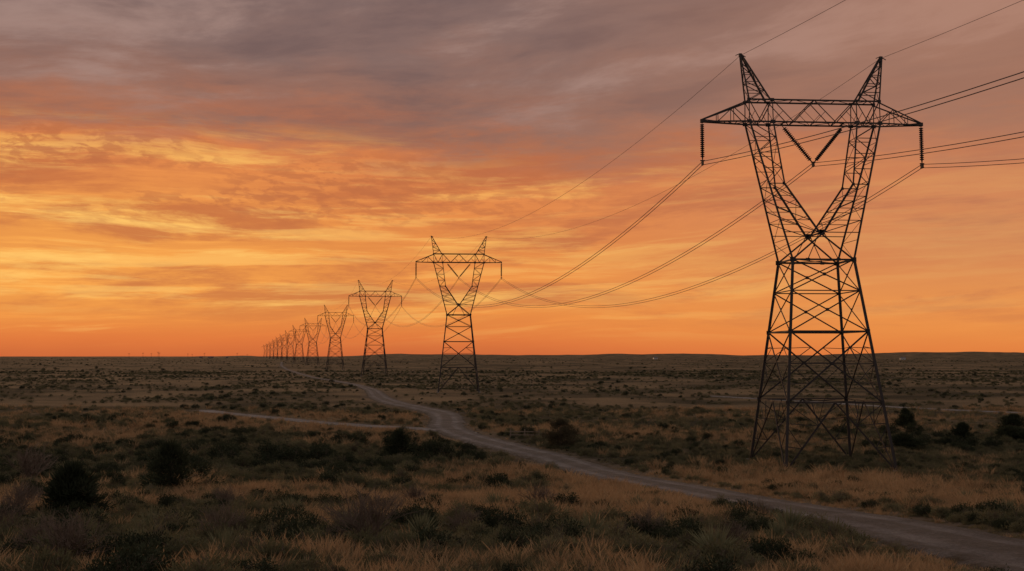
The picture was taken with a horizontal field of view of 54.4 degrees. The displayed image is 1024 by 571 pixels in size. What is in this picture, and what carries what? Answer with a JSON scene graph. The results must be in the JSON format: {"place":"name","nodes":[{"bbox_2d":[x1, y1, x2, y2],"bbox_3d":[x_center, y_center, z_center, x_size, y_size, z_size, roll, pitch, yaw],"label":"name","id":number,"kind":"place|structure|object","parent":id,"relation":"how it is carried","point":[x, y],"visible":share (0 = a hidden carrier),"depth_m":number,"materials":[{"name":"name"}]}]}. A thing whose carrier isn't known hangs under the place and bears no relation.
{"place":"outdoors","nodes":[
{"label":"outdoors","id":0,"kind":"place"},
{"bbox_2d":[195,410,478,432],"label":"side road","id":1,"kind":"structure","parent":0,"point":[334,423],"depth_m":170.17,"materials":[{"name":"soil"}]},
{"bbox_2d":[0,352,1023,570],"bbox_3d":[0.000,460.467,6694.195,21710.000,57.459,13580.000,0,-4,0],"label":"ground","id":2,"kind":"structure","parent":0,"point":[607,362],"depth_m":347.91,"materials":[{"name":"brown soil"}]},
{"bbox_2d":[0,532,38,558],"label":"shrub","id":3,"kind":"object","parent":2,"relation":"on","point":[13,542],"visible":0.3,"depth_m":31.98,"materials":[{"name":"green plant"}]},
{"bbox_2d":[0,485,41,513],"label":"bare shrub","id":4,"kind":"object","parent":2,"relation":"on","point":[18,497],"visible":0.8,"depth_m":47.05,"materials":[{"name":"brown plant"}]},
{"bbox_2d":[2,477,45,501],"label":"bare shrub","id":5,"kind":"object","parent":2,"relation":"on","point":[32,489],"visible":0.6,"depth_m":55.42,"materials":[{"name":"brown plant"}]},
{"bbox_2d":[2,442,59,477],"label":"bare shrub","id":6,"kind":"object","parent":2,"relation":"on","point":[25,462],"visible":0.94,"depth_m":90.82,"materials":[{"name":"brown plant"}]},
{"bbox_2d":[5,506,68,548],"bbox_3d":[-15.360,8.391,32.404,2.288,2.383,2.415,1,-4,-9],"label":"bare shrub","id":7,"kind":"object","parent":2,"relation":"on","point":[36,532],"visible":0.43,"depth_m":32.40,"materials":[{"name":"brown plant"}]},
{"bbox_2d":[22,527,97,555],"bbox_3d":[-13.954,8.048,31.047,2.963,1.392,2.041,-2,-5,26],"label":"shrub","id":8,"kind":"object","parent":2,"relation":"on","point":[27,549],"visible":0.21,"depth_m":30.77,"materials":[{"name":"green plant"}]},
{"bbox_2d":[46,498,90,516],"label":"shrub","id":9,"kind":"object","parent":2,"relation":"on","point":[75,506],"visible":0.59,"depth_m":47.83,"materials":[{"name":"green plant"}]},
{"bbox_2d":[29,506,115,557],"bbox_3d":[-12.909,7.643,29.483,2.710,2.242,2.291,0,-4,4],"label":"bare shrub","id":10,"kind":"object","parent":2,"relation":"on","point":[68,541],"visible":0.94,"depth_m":29.40,"materials":[{"name":"brown plant"}]},
{"bbox_2d":[36,459,117,513],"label":"juniper tree","id":11,"kind":"object","parent":2,"relation":"on","point":[70,481],"visible":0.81,"depth_m":48.71,"materials":[{"name":"green plant"}]},
{"bbox_2d":[80,529,142,560],"bbox_3d":[-11.916,7.950,30.172,2.471,1.164,2.318,-1,-4,17],"label":"shrub","id":12,"kind":"object","parent":2,"relation":"on","point":[109,542],"visible":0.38,"depth_m":29.92,"materials":[{"name":"green plant"}]},
{"bbox_2d":[86,536,183,570],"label":"shrub","id":13,"kind":"object","parent":2,"relation":"on","point":[145,563],"visible":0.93,"depth_m":23.78,"materials":[{"name":"green plant"}]},
{"bbox_2d":[106,535,171,570],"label":"shrub","id":14,"kind":"object","parent":2,"relation":"on","point":[151,547],"visible":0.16,"depth_m":24.86,"materials":[{"name":"green plant"}]},
{"bbox_2d":[109,526,175,557],"bbox_3d":[-11.044,7.862,29.919,1.994,1.170,2.456,2,-5,-29],"label":"shrub","id":15,"kind":"object","parent":2,"relation":"on","point":[161,539],"visible":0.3,"depth_m":30.05,"materials":[{"name":"green plant"}]},
{"bbox_2d":[127,517,185,542],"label":"shrub","id":16,"kind":"object","parent":2,"relation":"on","point":[159,526],"visible":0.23,"depth_m":31.06,"materials":[{"name":"green plant"}]},
{"bbox_2d":[148,530,212,560],"bbox_3d":[-9.981,7.860,29.812,1.873,1.005,2.521,-2,-5,28],"label":"shrub","id":17,"kind":"object","parent":2,"relation":"on","point":[177,543],"visible":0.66,"depth_m":29.80,"materials":[{"name":"green plant"}]},
{"bbox_2d":[137,437,225,489],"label":"juniper tree","id":18,"kind":"object","parent":2,"relation":"on","point":[164,460],"visible":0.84,"depth_m":73.87,"materials":[{"name":"green plant"}]},
{"bbox_2d":[194,519,233,540],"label":"shrub","id":19,"kind":"object","parent":2,"relation":"on","point":[204,532],"visible":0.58,"depth_m":34.34,"materials":[{"name":"green plant"}]},
{"bbox_2d":[204,524,242,550],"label":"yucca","id":20,"kind":"object","parent":2,"relation":"on","point":[221,537],"visible":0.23,"depth_m":30.94,"materials":[{"name":"green plant"}]},
{"bbox_2d":[194,495,253,531],"bbox_3d":[-10.352,8.554,35.417,2.112,2.200,2.229,0,-4,-5],"label":"bare shrub","id":21,"kind":"object","parent":2,"relation":"on","point":[221,518],"visible":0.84,"depth_m":35.47,"materials":[{"name":"brown plant"}]},
{"bbox_2d":[195,523,257,542],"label":"shrub","id":22,"kind":"object","parent":2,"relation":"on","point":[238,532],"visible":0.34,"depth_m":34.25,"materials":[{"name":"green plant"}]},
{"bbox_2d":[209,483,246,502],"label":"bare shrub","id":23,"kind":"object","parent":2,"relation":"on","point":[227,494],"visible":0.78,"depth_m":57.21,"materials":[{"name":"brown plant"}]},
{"bbox_2d":[212,528,265,552],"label":"shrub","id":24,"kind":"object","parent":2,"relation":"on","point":[243,540],"visible":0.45,"depth_m":29.35,"materials":[{"name":"green plant"}]},
{"bbox_2d":[222,506,260,527],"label":"shrub","id":25,"kind":"object","parent":2,"relation":"on","point":[254,519],"visible":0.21,"depth_m":36.72,"materials":[{"name":"green plant"}]},
{"bbox_2d":[224,555,280,570],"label":"shrub","id":26,"kind":"object","parent":2,"relation":"on","point":[263,566],"visible":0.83,"depth_m":24.10,"materials":[{"name":"green plant"}]},
{"bbox_2d":[244,534,306,561],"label":"shrub","id":27,"kind":"object","parent":2,"relation":"on","point":[267,547],"visible":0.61,"depth_m":26.96,"materials":[{"name":"green plant"}]},
{"bbox_2d":[253,507,297,526],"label":"shrub","id":28,"kind":"object","parent":2,"relation":"on","point":[274,519],"visible":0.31,"depth_m":37.31,"materials":[{"name":"green plant"}]},
{"bbox_2d":[268,503,313,520],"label":"shrub","id":29,"kind":"object","parent":2,"relation":"on","point":[289,512],"visible":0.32,"depth_m":42.32,"materials":[{"name":"green plant"}]},
{"bbox_2d":[272,512,333,534],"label":"shrub","id":30,"kind":"object","parent":2,"relation":"on","point":[312,519],"visible":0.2,"depth_m":35.21,"materials":[{"name":"green plant"}]},
{"bbox_2d":[283,553,328,570],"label":"shrub","id":31,"kind":"object","parent":2,"relation":"on","point":[311,565],"visible":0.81,"depth_m":25.07,"materials":[{"name":"green plant"}]},
{"bbox_2d":[276,516,335,538],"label":"shrub","id":32,"kind":"object","parent":2,"relation":"on","point":[295,527],"visible":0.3,"depth_m":33.62,"materials":[{"name":"green plant"}]},
{"bbox_2d":[285,524,345,542],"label":"shrub","id":33,"kind":"object","parent":2,"relation":"on","point":[311,532],"visible":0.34,"depth_m":32.44,"materials":[{"name":"green plant"}]},
{"bbox_2d":[317,305,353,369],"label":"transmission tower","id":34,"kind":"structure","parent":2,"relation":"on","point":[329,349],"depth_m":699.87,"materials":[{"name":"metal"}]},
{"bbox_2d":[333,523,382,549],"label":"shrub","id":35,"kind":"object","parent":2,"relation":"on","point":[356,535],"visible":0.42,"depth_m":32.42,"materials":[{"name":"green plant"}]},
{"bbox_2d":[317,483,420,549],"bbox_3d":[-5.059,7.962,33.242,2.946,2.882,3.484,-3,-5,37],"label":"bare shrub","id":36,"kind":"object","parent":2,"relation":"on","point":[376,515],"visible":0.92,"depth_m":33.35,"materials":[{"name":"brown plant"}]},
{"bbox_2d":[348,280,401,375],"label":"transmission tower","id":37,"kind":"structure","parent":2,"relation":"on","point":[367,336],"depth_m":474.35,"materials":[{"name":"metal"}]},
{"bbox_2d":[351,547,398,569],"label":"shrub","id":38,"kind":"object","parent":2,"relation":"on","point":[371,555],"visible":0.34,"depth_m":27.18,"materials":[{"name":"green plant"}]},
{"bbox_2d":[367,547,420,567],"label":"shrub","id":39,"kind":"object","parent":2,"relation":"on","point":[395,557],"visible":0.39,"depth_m":26.90,"materials":[{"name":"green plant"}]},
{"bbox_2d":[375,427,422,457],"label":"juniper tree","id":40,"kind":"object","parent":2,"relation":"on","point":[398,439],"visible":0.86,"depth_m":116.29,"materials":[{"name":"green plant"}]},
{"bbox_2d":[381,528,423,552],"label":"shrub","id":41,"kind":"object","parent":2,"relation":"on","point":[398,539],"visible":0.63,"depth_m":29.95,"materials":[{"name":"green plant"}]},
{"bbox_2d":[400,482,427,499],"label":"bare shrub","id":42,"kind":"object","parent":2,"relation":"on","point":[413,494],"visible":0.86,"depth_m":61.15,"materials":[{"name":"brown plant"}]},
{"bbox_2d":[389,500,440,527],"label":"shrub","id":43,"kind":"object","parent":2,"relation":"on","point":[409,511],"visible":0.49,"depth_m":44.50,"materials":[{"name":"green plant"}]},
{"bbox_2d":[403,511,446,532],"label":"yucca","id":44,"kind":"object","parent":2,"relation":"on","point":[422,522],"visible":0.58,"depth_m":38.30,"materials":[{"name":"green plant"}]},
{"bbox_2d":[409,535,452,556],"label":"shrub","id":45,"kind":"object","parent":2,"relation":"on","point":[430,547],"visible":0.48,"depth_m":29.02,"materials":[{"name":"green plant"}]},
{"bbox_2d":[415,523,464,550],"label":"shrub","id":46,"kind":"object","parent":2,"relation":"on","point":[432,534],"visible":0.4,"depth_m":30.00,"materials":[{"name":"green plant"}]},
{"bbox_2d":[435,499,478,528],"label":"shrub","id":47,"kind":"object","parent":2,"relation":"on","point":[451,513],"visible":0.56,"depth_m":43.21,"materials":[{"name":"green plant"}]},
{"bbox_2d":[415,236,501,392],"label":"transmission tower","id":48,"kind":"structure","parent":2,"relation":"on","point":[466,315],"depth_m":291.30,"materials":[{"name":"metal"}]},
{"bbox_2d":[445,505,482,531],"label":"bare shrub","id":49,"kind":"object","parent":2,"relation":"on","point":[458,521],"visible":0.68,"depth_m":39.82,"materials":[{"name":"brown plant"}]},
{"bbox_2d":[455,516,494,536],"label":"shrub","id":50,"kind":"object","parent":2,"relation":"on","point":[472,528],"visible":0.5,"depth_m":35.95,"materials":[{"name":"green plant"}]},
{"bbox_2d":[473,536,510,555],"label":"shrub","id":51,"kind":"object","parent":2,"relation":"on","point":[489,544],"visible":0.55,"depth_m":29.47,"materials":[{"name":"green plant"}]},
{"bbox_2d":[474,504,529,528],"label":"shrub","id":52,"kind":"object","parent":2,"relation":"on","point":[489,516],"visible":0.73,"depth_m":37.32,"materials":[{"name":"green plant"}]},
{"bbox_2d":[493,521,546,551],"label":"shrub","id":53,"kind":"object","parent":2,"relation":"on","point":[509,536],"visible":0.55,"depth_m":30.10,"materials":[{"name":"green plant"}]},
{"bbox_2d":[517,480,556,503],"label":"bare shrub","id":54,"kind":"object","parent":2,"relation":"on","point":[543,492],"visible":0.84,"depth_m":56.12,"materials":[{"name":"brown plant"}]},
{"bbox_2d":[520,510,554,531],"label":"shrub","id":55,"kind":"object","parent":2,"relation":"on","point":[534,520],"visible":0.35,"depth_m":38.02,"materials":[{"name":"green plant"}]},
{"bbox_2d":[517,494,572,521],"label":"shrub","id":56,"kind":"object","parent":2,"relation":"on","point":[546,508],"visible":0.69,"depth_m":45.20,"materials":[{"name":"green plant"}]},
{"bbox_2d":[531,416,580,447],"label":"bush","id":57,"kind":"object","parent":2,"relation":"on","point":[555,437],"visible":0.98,"depth_m":128.12,"materials":[{"name":"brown plant"}]},
{"bbox_2d":[543,517,580,537],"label":"shrub","id":58,"kind":"object","parent":2,"relation":"on","point":[570,532],"visible":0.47,"depth_m":34.30,"materials":[{"name":"green plant"}]},
{"bbox_2d":[534,515,591,540],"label":"shrub","id":59,"kind":"object","parent":2,"relation":"on","point":[570,525],"visible":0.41,"depth_m":34.40,"materials":[{"name":"green plant"}]},
{"bbox_2d":[564,507,612,531],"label":"yucca","id":60,"kind":"object","parent":2,"relation":"on","point":[593,519],"visible":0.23,"depth_m":38.42,"materials":[{"name":"green plant"}]},
{"bbox_2d":[587,504,630,520],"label":"shrub","id":61,"kind":"object","parent":2,"relation":"on","point":[614,511],"visible":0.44,"depth_m":45.64,"materials":[{"name":"green plant"}]},
{"bbox_2d":[591,516,642,540],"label":"shrub","id":62,"kind":"object","parent":2,"relation":"on","point":[620,530],"visible":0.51,"depth_m":33.82,"materials":[{"name":"green plant"}]},
{"bbox_2d":[609,514,659,537],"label":"shrub","id":63,"kind":"object","parent":2,"relation":"on","point":[643,530],"visible":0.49,"depth_m":36.69,"materials":[{"name":"green plant"}]},
{"bbox_2d":[623,503,665,535],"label":"bare shrub","id":64,"kind":"object","parent":2,"relation":"on","point":[648,518],"visible":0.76,"depth_m":36.99,"materials":[{"name":"brown plant"}]},
{"bbox_2d":[653,515,711,534],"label":"shrub","id":65,"kind":"object","parent":2,"relation":"on","point":[688,525],"visible":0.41,"depth_m":36.07,"materials":[{"name":"green plant"}]},
{"bbox_2d":[670,529,699,548],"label":"shrub","id":66,"kind":"object","parent":2,"relation":"on","point":[685,537],"visible":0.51,"depth_m":31.43,"materials":[{"name":"green plant"}]},
{"bbox_2d":[666,543,716,567],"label":"shrub","id":67,"kind":"object","parent":2,"relation":"on","point":[694,555],"visible":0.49,"depth_m":27.23,"materials":[{"name":"green plant"}]},
{"bbox_2d":[684,520,746,548],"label":"yucca","id":68,"kind":"object","parent":2,"relation":"on","point":[717,536],"visible":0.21,"depth_m":30.55,"materials":[{"name":"green plant"}]},
{"bbox_2d":[696,538,752,564],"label":"shrub","id":69,"kind":"object","parent":2,"relation":"on","point":[716,546],"visible":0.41,"depth_m":28.50,"materials":[{"name":"green plant"}]},
{"bbox_2d":[705,513,755,543],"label":"bare shrub","id":70,"kind":"object","parent":2,"relation":"on","point":[733,529],"visible":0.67,"depth_m":32.83,"materials":[{"name":"brown plant"}]},
{"bbox_2d":[707,542,767,566],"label":"shrub","id":71,"kind":"object","parent":2,"relation":"on","point":[735,552],"visible":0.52,"depth_m":28.12,"materials":[{"name":"green plant"}]},
{"bbox_2d":[736,552,766,570],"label":"shrub","id":72,"kind":"object","parent":2,"relation":"on","point":[745,562],"visible":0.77,"depth_m":27.22,"materials":[{"name":"green plant"}]},
{"bbox_2d":[735,513,774,534],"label":"shrub","id":73,"kind":"object","parent":2,"relation":"on","point":[764,524],"visible":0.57,"depth_m":37.37,"materials":[{"name":"green plant"}]},
{"bbox_2d":[743,532,787,556],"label":"shrub","id":74,"kind":"object","parent":2,"relation":"on","point":[757,542],"visible":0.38,"depth_m":29.77,"materials":[{"name":"green plant"}]},
{"bbox_2d":[750,537,796,564],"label":"shrub","id":75,"kind":"object","parent":2,"relation":"on","point":[780,546],"visible":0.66,"depth_m":29.43,"materials":[{"name":"green plant"}]},
{"bbox_2d":[764,504,813,530],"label":"yucca","id":76,"kind":"object","parent":2,"relation":"on","point":[792,519],"visible":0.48,"depth_m":39.29,"materials":[{"name":"green plant"}]},
{"bbox_2d":[773,532,832,546],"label":"shrub","id":77,"kind":"object","parent":2,"relation":"on","point":[807,538],"visible":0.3,"depth_m":32.46,"materials":[{"name":"green plant"}]},
{"bbox_2d":[783,545,828,566],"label":"shrub","id":78,"kind":"object","parent":2,"relation":"on","point":[795,555],"visible":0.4,"depth_m":28.27,"materials":[{"name":"green plant"}]},
{"bbox_2d":[700,53,923,470],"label":"transmission tower","id":79,"kind":"structure","parent":2,"relation":"on","point":[790,331],"depth_m":110.47,"materials":[{"name":"metal"}]},
{"bbox_2d":[304,0,844,322],"bbox_3d":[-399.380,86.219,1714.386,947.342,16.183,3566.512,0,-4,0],"label":"ground wire","id":80,"kind":"object","parent":79,"relation":"attached to","point":[645,135],"visible":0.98,"depth_m":129.00,"materials":[{"name":"grey metal"}]},
{"bbox_2d":[275,71,1023,348],"bbox_3d":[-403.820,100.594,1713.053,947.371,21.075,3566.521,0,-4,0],"label":"power cable","id":81,"kind":"object","parent":79,"relation":"hanging from","point":[741,153],"visible":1,"depth_m":95.20,"materials":[{"name":"grey metal"}]},
{"bbox_2d":[276,77,1023,345],"bbox_3d":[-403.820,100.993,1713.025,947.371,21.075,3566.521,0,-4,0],"label":"power cable","id":82,"kind":"object","parent":79,"relation":"attached to","point":[750,155],"visible":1,"depth_m":94.22,"materials":[{"name":"grey metal"}]},
{"bbox_2d":[276,136,1023,348],"bbox_3d":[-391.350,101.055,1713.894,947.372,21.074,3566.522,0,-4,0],"label":"power cable","id":83,"kind":"object","parent":79,"relation":"hanging from","point":[742,218],"visible":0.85,"depth_m":122.08,"materials":[{"name":"grey metal"}]},
{"bbox_2d":[280,132,1022,346],"bbox_3d":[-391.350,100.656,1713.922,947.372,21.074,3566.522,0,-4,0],"label":"power cable","id":84,"kind":"object","parent":79,"relation":"hanging from","point":[737,218],"visible":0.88,"depth_m":122.54,"materials":[{"name":"grey metal"}]},
{"bbox_2d":[299,162,1023,342],"bbox_3d":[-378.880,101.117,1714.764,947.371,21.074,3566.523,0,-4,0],"label":"power cable","id":85,"kind":"object","parent":79,"relation":"hanging from","point":[756,262],"visible":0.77,"depth_m":143.57,"materials":[{"name":"grey metal"}]},
{"bbox_2d":[306,158,1023,344],"bbox_3d":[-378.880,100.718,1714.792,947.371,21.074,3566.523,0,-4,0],"label":"power cable","id":86,"kind":"object","parent":79,"relation":"hanging from","point":[763,256],"visible":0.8,"depth_m":142.00,"materials":[{"name":"grey metal"}]},
{"bbox_2d":[800,511,843,536],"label":"shrub","id":87,"kind":"object","parent":2,"relation":"on","point":[818,520],"visible":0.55,"depth_m":38.45,"materials":[{"name":"green plant"}]},
{"bbox_2d":[812,516,861,539],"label":"shrub","id":88,"kind":"object","parent":2,"relation":"on","point":[824,530],"visible":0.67,"depth_m":36.86,"materials":[{"name":"green plant"}]},
{"bbox_2d":[824,533,879,559],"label":"shrub","id":89,"kind":"object","parent":2,"relation":"on","point":[859,547],"visible":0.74,"depth_m":30.46,"materials":[{"name":"green plant"}]},
{"bbox_2d":[833,529,875,546],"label":"shrub","id":90,"kind":"object","parent":2,"relation":"on","point":[863,538],"visible":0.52,"depth_m":35.19,"materials":[{"name":"green plant"}]},
{"bbox_2d":[873,432,930,450],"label":"bush","id":91,"kind":"object","parent":2,"relation":"on","point":[904,439],"visible":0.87,"depth_m":126.01,"materials":[{"name":"green plant"}]},
{"bbox_2d":[891,407,917,426],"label":"juniper tree","id":92,"kind":"object","parent":2,"relation":"on","point":[906,416],"visible":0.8,"depth_m":156.37,"materials":[{"name":"green plant"}]},
{"bbox_2d":[945,421,973,439],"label":"juniper tree","id":93,"kind":"object","parent":2,"relation":"on","point":[961,428],"visible":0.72,"depth_m":135.64,"materials":[{"name":"green plant"}]},
{"bbox_2d":[971,499,1017,515],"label":"shrub","id":94,"kind":"object","parent":2,"relation":"on","point":[991,504],"visible":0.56,"depth_m":48.69,"materials":[{"name":"green plant"}]},
{"bbox_2d":[995,413,1023,428],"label":"juniper tree","id":95,"kind":"object","parent":2,"relation":"on","point":[1016,420],"visible":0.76,"depth_m":154.26,"materials":[{"name":"green plant"}]},
{"bbox_2d":[995,424,1023,440],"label":"juniper tree","id":96,"kind":"object","parent":2,"relation":"on","point":[1010,430],"visible":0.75,"depth_m":137.21,"materials":[{"name":"green plant"}]},
{"bbox_2d":[0,0,1023,356],"label":"sky","id":97,"kind":"structure","parent":0,"point":[178,177],"materials":[{"name":"orange"}]},
{"bbox_2d":[280,362,1023,570],"bbox_3d":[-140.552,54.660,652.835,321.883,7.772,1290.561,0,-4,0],"label":"road","id":98,"kind":"structure","parent":0,"point":[962,546],"depth_m":53.12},
{"bbox_2d":[754,515,800,536],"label":"shrub","id":99,"kind":"object","parent":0,"point":[774,529],"visible":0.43,"depth_m":35.43,"materials":[{"name":"green plant"}]},
{"bbox_2d":[711,396,1021,412],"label":"path","id":100,"kind":"structure","parent":0,"point":[866,405],"depth_m":216.99,"materials":[{"name":"soil"}]},
{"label":"transmission tower","id":101,"kind":"object","parent":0,"visible":0},
{"bbox_2d":[288,0,1022,336],"bbox_3d":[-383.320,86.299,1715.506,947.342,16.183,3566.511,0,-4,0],"label":"ground wire","id":102,"kind":"object","parent":101,"relation":"attached to","point":[766,133],"visible":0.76,"depth_m":124.84,"materials":[{"name":"grey metal"}]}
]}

